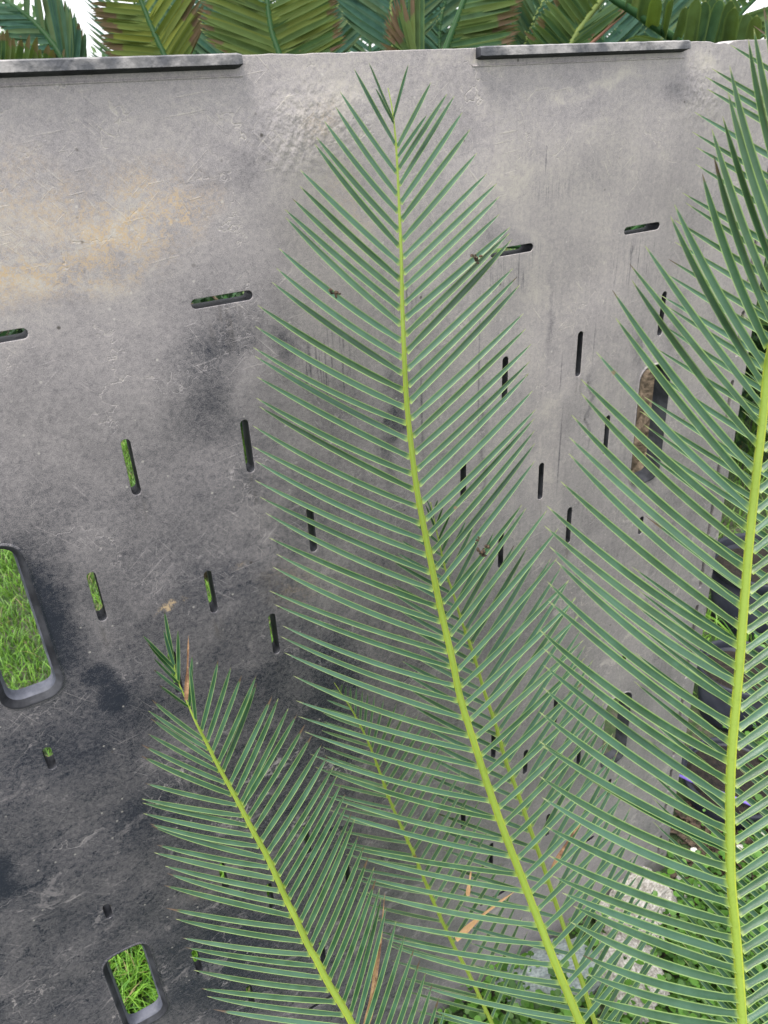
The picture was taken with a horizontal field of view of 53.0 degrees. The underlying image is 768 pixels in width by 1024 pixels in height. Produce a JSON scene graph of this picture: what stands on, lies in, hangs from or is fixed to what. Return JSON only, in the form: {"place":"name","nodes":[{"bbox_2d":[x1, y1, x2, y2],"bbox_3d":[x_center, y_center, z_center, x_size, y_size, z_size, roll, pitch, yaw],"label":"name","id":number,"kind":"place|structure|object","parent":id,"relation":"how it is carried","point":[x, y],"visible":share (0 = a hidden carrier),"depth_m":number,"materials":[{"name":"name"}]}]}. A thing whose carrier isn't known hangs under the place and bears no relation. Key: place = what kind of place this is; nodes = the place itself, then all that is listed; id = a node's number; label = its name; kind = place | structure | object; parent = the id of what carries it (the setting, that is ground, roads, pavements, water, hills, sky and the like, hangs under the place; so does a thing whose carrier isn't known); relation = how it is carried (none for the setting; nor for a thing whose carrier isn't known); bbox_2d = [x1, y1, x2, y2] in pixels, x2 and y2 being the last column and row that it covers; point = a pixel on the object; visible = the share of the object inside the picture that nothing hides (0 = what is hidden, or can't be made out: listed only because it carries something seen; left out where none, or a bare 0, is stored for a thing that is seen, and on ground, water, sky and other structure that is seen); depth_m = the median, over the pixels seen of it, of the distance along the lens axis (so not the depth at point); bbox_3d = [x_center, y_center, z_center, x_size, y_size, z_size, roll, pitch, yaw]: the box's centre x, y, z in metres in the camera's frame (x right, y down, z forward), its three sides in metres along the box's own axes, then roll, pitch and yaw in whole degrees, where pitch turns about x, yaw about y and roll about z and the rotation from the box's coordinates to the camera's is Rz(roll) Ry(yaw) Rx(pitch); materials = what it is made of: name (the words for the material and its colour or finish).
{"place":"outdoors","nodes":[
{"label":"outdoors","id":0,"kind":"place"},
{"bbox_2d":[0,227,767,1023],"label":"ground","id":1,"kind":"structure","parent":0,"point":[610,729],"depth_m":2.53,"materials":[{"name":"plant"}]},
{"bbox_2d":[0,328,23,336],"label":"shrub","id":2,"kind":"object","parent":1,"relation":"on","point":[10,332],"depth_m":4.15,"materials":[{"name":"green plant"}]},
{"bbox_2d":[0,0,42,57],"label":"tree","id":3,"kind":"object","parent":1,"relation":"on","point":[20,4],"depth_m":11.07,"materials":[{"name":"green plant"}]},
{"bbox_2d":[87,45,105,56],"bbox_3d":[-4.975,-7.355,14.341,3.313,2.438,2.174,5,31,16],"label":"tree","id":4,"kind":"object","parent":1,"relation":"on","point":[93,49],"depth_m":13.96,"materials":[{"name":"green plant"}]},
{"bbox_2d":[191,291,243,426],"bbox_3d":[-0.378,-1.017,3.897,1.939,1.232,1.692,-4,30,0],"label":"shrub","id":5,"kind":"object","parent":1,"relation":"on","point":[212,298],"depth_m":3.57,"materials":[{"name":"green plant"}]},
{"bbox_2d":[90,0,346,532],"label":"cycad","id":6,"kind":"object","parent":1,"relation":"on","point":[249,27],"visible":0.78,"depth_m":1.84,"materials":[{"name":"green plant"}]},
{"bbox_2d":[0,0,765,583],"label":"cycad","id":7,"kind":"object","parent":1,"relation":"on","point":[56,30],"visible":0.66,"depth_m":2.06,"materials":[{"name":"green plant"}]},
{"bbox_2d":[0,39,767,1023],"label":"concrete wall","id":8,"kind":"structure","parent":1,"relation":"on","point":[144,201],"depth_m":0.85,"materials":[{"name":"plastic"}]},
{"bbox_2d":[85,0,748,56],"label":"cycad","id":9,"kind":"object","parent":1,"relation":"on","point":[359,45],"visible":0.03,"depth_m":3.75,"materials":[{"name":"green plant"}]},
{"bbox_2d":[144,0,701,248],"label":"cycad","id":10,"kind":"object","parent":1,"relation":"on","point":[366,19],"visible":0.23,"depth_m":2.77,"materials":[{"name":"green plant"}]},
{"bbox_2d":[381,0,523,50],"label":"cycad","id":11,"kind":"object","parent":1,"relation":"on","point":[477,23],"visible":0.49,"depth_m":1.77,"materials":[{"name":"green plant"}]},
{"bbox_2d":[141,5,767,1023],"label":"cycad","id":12,"kind":"object","parent":1,"relation":"on","point":[755,175],"visible":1,"depth_m":0.79,"materials":[{"name":"green plant"}]},
{"bbox_2d":[328,288,340,298],"bbox_3d":[-0.043,-0.189,0.666,0.011,0.010,0.006,-4,30,0],"label":"leaf debris","id":13,"kind":"object","parent":12,"relation":"on","point":[330,290],"visible":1,"depth_m":0.66,"materials":[{"name":"brown plant"}]},
{"bbox_2d":[470,254,482,263],"bbox_3d":[0.081,-0.221,0.672,0.010,0.009,0.009,-4,30,0],"label":"leaf debris","id":14,"kind":"object","parent":12,"relation":"on","point":[475,257],"visible":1,"depth_m":0.67,"materials":[{"name":"brown plant"}]},
{"bbox_2d":[477,544,489,556],"bbox_3d":[0.103,0.040,0.800,0.012,0.016,0.012,-13,31,-15],"label":"leaf debris","id":15,"kind":"object","parent":12,"relation":"on","point":[482,551],"visible":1,"depth_m":0.80,"materials":[{"name":"brown plant"}]},
{"bbox_2d":[494,937,601,1009],"bbox_3d":[0.335,0.932,1.555,0.244,0.105,0.133,-10,30,-10],"label":"rock","id":16,"kind":"object","parent":1,"relation":"on","point":[540,971],"visible":0.3,"depth_m":1.53,"materials":[{"name":"grey stone"}]},
{"bbox_2d":[508,0,625,44],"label":"cycad","id":17,"kind":"object","parent":1,"relation":"on","point":[529,14],"visible":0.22,"depth_m":2.18,"materials":[{"name":"green plant"}]},
{"bbox_2d":[524,0,625,44],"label":"cycad","id":18,"kind":"object","parent":1,"relation":"on","point":[573,21],"visible":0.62,"depth_m":1.83,"materials":[{"name":"green plant"}]},
{"bbox_2d":[420,596,767,1023],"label":"weeds","id":19,"kind":"object","parent":1,"relation":"on","point":[499,1016],"visible":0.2,"depth_m":1.51,"materials":[{"name":"green plant"}]},
{"bbox_2d":[596,933,669,1023],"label":"rock","id":20,"kind":"object","parent":1,"relation":"on","point":[653,971],"visible":0.27,"depth_m":1.51,"materials":[{"name":"stone"}]},
{"bbox_2d":[595,866,679,939],"bbox_3d":[0.547,0.850,1.643,0.191,0.120,0.143,-23,35,-29],"label":"rock","id":21,"kind":"object","parent":1,"relation":"on","point":[649,886],"visible":0.23,"depth_m":1.64,"materials":[{"name":"stone"}]},
{"bbox_2d":[592,796,767,986],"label":"leaf litter","id":22,"kind":"object","parent":1,"relation":"on","point":[692,844],"visible":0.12,"depth_m":1.79,"materials":[{"name":"plant"}]},
{"bbox_2d":[609,0,767,472],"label":"cycad","id":23,"kind":"object","parent":1,"relation":"on","point":[715,21],"visible":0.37,"depth_m":1.62,"materials":[{"name":"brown plant"}]},
{"bbox_2d":[624,224,767,446],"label":"shrub","id":24,"kind":"object","parent":1,"relation":"on","point":[756,340],"visible":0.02,"depth_m":3.39,"materials":[{"name":"green plant"}]},
{"bbox_2d":[681,737,767,831],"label":"nursery pot","id":25,"kind":"object","parent":1,"relation":"on","point":[718,765],"visible":0.31,"depth_m":1.88,"materials":[{"name":"black plastic"}]},
{"bbox_2d":[679,774,750,805],"bbox_3d":[0.900,0.701,1.804,0.425,0.100,0.048,6,31,18],"label":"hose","id":26,"kind":"object","parent":25,"relation":"on","point":[689,780],"visible":0.19,"depth_m":1.84,"materials":[{"name":"purple plastic"}]},
{"bbox_2d":[697,639,767,734],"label":"nursery pot","id":27,"kind":"object","parent":1,"relation":"on","point":[715,703],"visible":0.28,"depth_m":2.09,"materials":[{"name":"black plastic"}]},
{"bbox_2d":[711,533,767,642],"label":"nursery pot","id":28,"kind":"object","parent":1,"relation":"on","point":[725,605],"visible":0.32,"depth_m":2.41,"materials":[{"name":"black plastic"}]},
{"bbox_2d":[756,259,767,326],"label":"cycad","id":29,"kind":"object","parent":1,"relation":"on","point":[763,323],"visible":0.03,"depth_m":2.82,"materials":[{"name":"green plant"}]},
{"bbox_2d":[0,0,767,56],"label":"sky","id":30,"kind":"structure","parent":0,"point":[80,7],"materials":[{"name":"white"}]}
]}

